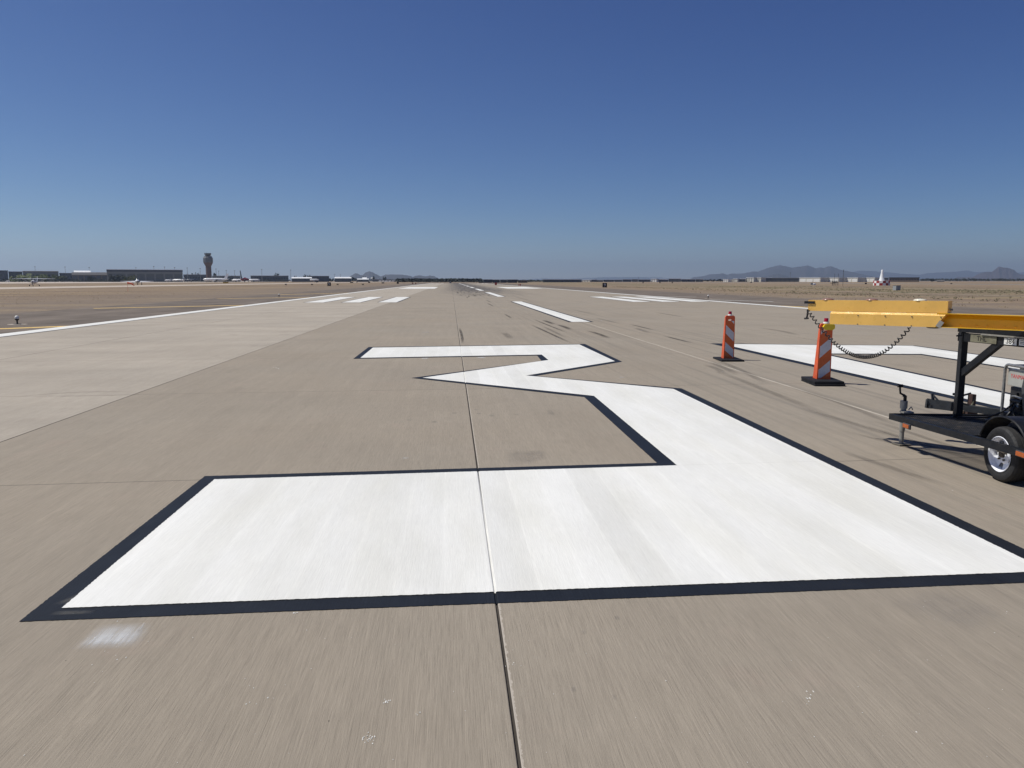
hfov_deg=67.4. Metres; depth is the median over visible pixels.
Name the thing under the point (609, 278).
mountains
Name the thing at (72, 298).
ground
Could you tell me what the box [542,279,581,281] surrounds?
warehouse
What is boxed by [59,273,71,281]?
shed
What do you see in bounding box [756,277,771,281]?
warehouse
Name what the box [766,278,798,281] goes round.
warehouse
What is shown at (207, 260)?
control tower
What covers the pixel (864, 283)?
runway
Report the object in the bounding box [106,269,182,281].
hangar
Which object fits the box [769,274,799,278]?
mountains
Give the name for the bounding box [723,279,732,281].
warehouse
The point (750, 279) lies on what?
warehouse
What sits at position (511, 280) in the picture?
warehouse
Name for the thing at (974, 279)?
treeline
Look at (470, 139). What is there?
sky
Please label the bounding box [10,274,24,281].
tree
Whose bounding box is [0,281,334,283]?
apron
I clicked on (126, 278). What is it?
tree
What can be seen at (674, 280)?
warehouse
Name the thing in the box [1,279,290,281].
treeline
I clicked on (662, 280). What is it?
warehouse
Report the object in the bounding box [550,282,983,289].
service road
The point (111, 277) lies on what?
tree
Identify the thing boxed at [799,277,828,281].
warehouse
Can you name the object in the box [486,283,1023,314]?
shoulder
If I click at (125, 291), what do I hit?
dry grass
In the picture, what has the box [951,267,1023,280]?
butte
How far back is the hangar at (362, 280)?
1486.63 m
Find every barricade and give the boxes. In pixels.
[713,311,743,361]
[801,318,844,386]
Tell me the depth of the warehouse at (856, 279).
1430.55 m
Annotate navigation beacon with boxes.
[873,270,889,285]
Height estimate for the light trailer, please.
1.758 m
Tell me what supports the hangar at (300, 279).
on the ground at (72, 298)
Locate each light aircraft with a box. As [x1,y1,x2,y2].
[12,277,54,285]
[121,277,153,284]
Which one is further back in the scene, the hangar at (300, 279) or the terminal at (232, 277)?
the terminal at (232, 277)
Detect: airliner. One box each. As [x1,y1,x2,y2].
[203,274,228,281]
[240,271,248,281]
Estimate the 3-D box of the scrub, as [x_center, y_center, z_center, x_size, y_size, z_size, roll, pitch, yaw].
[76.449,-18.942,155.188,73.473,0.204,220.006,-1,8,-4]
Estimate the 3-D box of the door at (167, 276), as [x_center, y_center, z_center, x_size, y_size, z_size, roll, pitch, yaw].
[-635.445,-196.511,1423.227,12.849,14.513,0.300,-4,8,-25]
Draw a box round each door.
[137,274,144,280]
[146,274,154,281]
[156,274,163,281]
[165,274,172,281]
[174,274,181,281]
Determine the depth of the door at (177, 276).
1429.52 m
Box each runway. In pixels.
[0,283,1023,767]
[691,282,1023,284]
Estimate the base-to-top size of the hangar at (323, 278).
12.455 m
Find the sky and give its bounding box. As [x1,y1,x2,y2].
[0,0,1023,280]
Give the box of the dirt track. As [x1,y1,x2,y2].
[548,283,1023,296]
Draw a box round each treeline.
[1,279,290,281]
[332,278,544,281]
[603,278,1023,280]
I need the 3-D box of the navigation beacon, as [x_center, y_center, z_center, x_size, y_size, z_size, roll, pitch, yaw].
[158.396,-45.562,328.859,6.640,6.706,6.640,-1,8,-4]
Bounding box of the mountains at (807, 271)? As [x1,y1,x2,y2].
[691,265,872,280]
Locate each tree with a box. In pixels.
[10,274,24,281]
[16,273,37,281]
[38,274,56,281]
[47,274,64,281]
[87,276,96,280]
[108,274,118,281]
[114,275,124,280]
[123,275,136,280]
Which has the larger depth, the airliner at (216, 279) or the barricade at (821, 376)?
the airliner at (216, 279)
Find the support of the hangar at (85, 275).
on the apron
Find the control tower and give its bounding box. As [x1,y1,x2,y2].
[203,252,212,281]
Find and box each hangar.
[72,272,106,281]
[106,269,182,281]
[291,277,311,281]
[310,276,328,281]
[335,277,350,281]
[357,279,368,281]
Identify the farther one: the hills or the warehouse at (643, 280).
the hills
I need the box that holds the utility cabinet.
[892,285,900,289]
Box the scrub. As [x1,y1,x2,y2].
[613,286,1023,301]
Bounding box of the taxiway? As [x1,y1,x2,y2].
[0,282,360,288]
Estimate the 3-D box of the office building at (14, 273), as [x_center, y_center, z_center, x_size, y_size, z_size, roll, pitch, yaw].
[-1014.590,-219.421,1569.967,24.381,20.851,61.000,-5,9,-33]
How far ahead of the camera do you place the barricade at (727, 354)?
18.95 m
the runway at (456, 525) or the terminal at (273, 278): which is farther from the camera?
the terminal at (273, 278)
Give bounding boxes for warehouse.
[480,279,492,282]
[507,279,517,282]
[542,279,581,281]
[638,279,650,281]
[658,279,667,281]
[669,279,680,281]
[681,279,694,281]
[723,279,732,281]
[746,277,756,281]
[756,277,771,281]
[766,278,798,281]
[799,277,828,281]
[829,277,846,281]
[846,277,865,281]
[865,277,879,281]
[889,277,919,281]
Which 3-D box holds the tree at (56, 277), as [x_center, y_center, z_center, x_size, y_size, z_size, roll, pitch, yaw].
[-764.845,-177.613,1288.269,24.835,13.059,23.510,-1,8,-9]
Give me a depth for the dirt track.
143.10 m
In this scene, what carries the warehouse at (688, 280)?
on the ground at (72, 298)
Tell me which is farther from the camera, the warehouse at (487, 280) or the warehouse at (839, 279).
the warehouse at (839, 279)
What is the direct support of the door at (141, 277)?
in the hangar at (157, 275)
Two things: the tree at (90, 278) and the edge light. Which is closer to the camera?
the edge light
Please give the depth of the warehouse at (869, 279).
1430.60 m
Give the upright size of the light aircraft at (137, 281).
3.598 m
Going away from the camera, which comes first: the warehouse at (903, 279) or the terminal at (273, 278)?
the warehouse at (903, 279)
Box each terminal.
[183,274,205,281]
[212,276,240,281]
[251,276,288,281]
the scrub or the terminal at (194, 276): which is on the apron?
the terminal at (194, 276)
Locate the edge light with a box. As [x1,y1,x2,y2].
[7,316,23,324]
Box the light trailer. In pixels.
[804,298,1023,481]
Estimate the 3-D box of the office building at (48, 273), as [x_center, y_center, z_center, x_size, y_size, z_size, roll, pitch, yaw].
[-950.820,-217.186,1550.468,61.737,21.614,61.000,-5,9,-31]
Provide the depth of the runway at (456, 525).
5.75 m
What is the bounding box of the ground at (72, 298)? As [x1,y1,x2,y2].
[0,281,1023,313]
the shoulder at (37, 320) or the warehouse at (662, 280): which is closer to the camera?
the shoulder at (37, 320)
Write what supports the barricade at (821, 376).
on the runway at (456, 525)
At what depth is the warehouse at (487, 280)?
773.13 m
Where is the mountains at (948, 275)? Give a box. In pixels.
[854,270,1023,280]
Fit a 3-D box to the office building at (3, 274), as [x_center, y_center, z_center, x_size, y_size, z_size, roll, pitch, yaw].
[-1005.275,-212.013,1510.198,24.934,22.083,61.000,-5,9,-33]
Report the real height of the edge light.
0.400 m
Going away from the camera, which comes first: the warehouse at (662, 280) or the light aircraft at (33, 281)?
the light aircraft at (33, 281)
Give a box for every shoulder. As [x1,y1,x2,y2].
[0,283,427,333]
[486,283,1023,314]
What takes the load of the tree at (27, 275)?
on the apron
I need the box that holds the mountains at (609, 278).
[529,277,681,280]
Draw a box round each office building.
[0,270,7,281]
[8,271,21,281]
[23,271,58,281]
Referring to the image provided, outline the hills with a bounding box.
[350,271,438,280]
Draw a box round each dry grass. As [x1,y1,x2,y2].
[0,284,361,303]
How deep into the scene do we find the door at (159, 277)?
1416.32 m
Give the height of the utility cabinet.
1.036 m
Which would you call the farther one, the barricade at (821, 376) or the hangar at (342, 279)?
the hangar at (342, 279)
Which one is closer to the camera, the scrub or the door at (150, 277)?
the scrub
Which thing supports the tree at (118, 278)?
on the apron

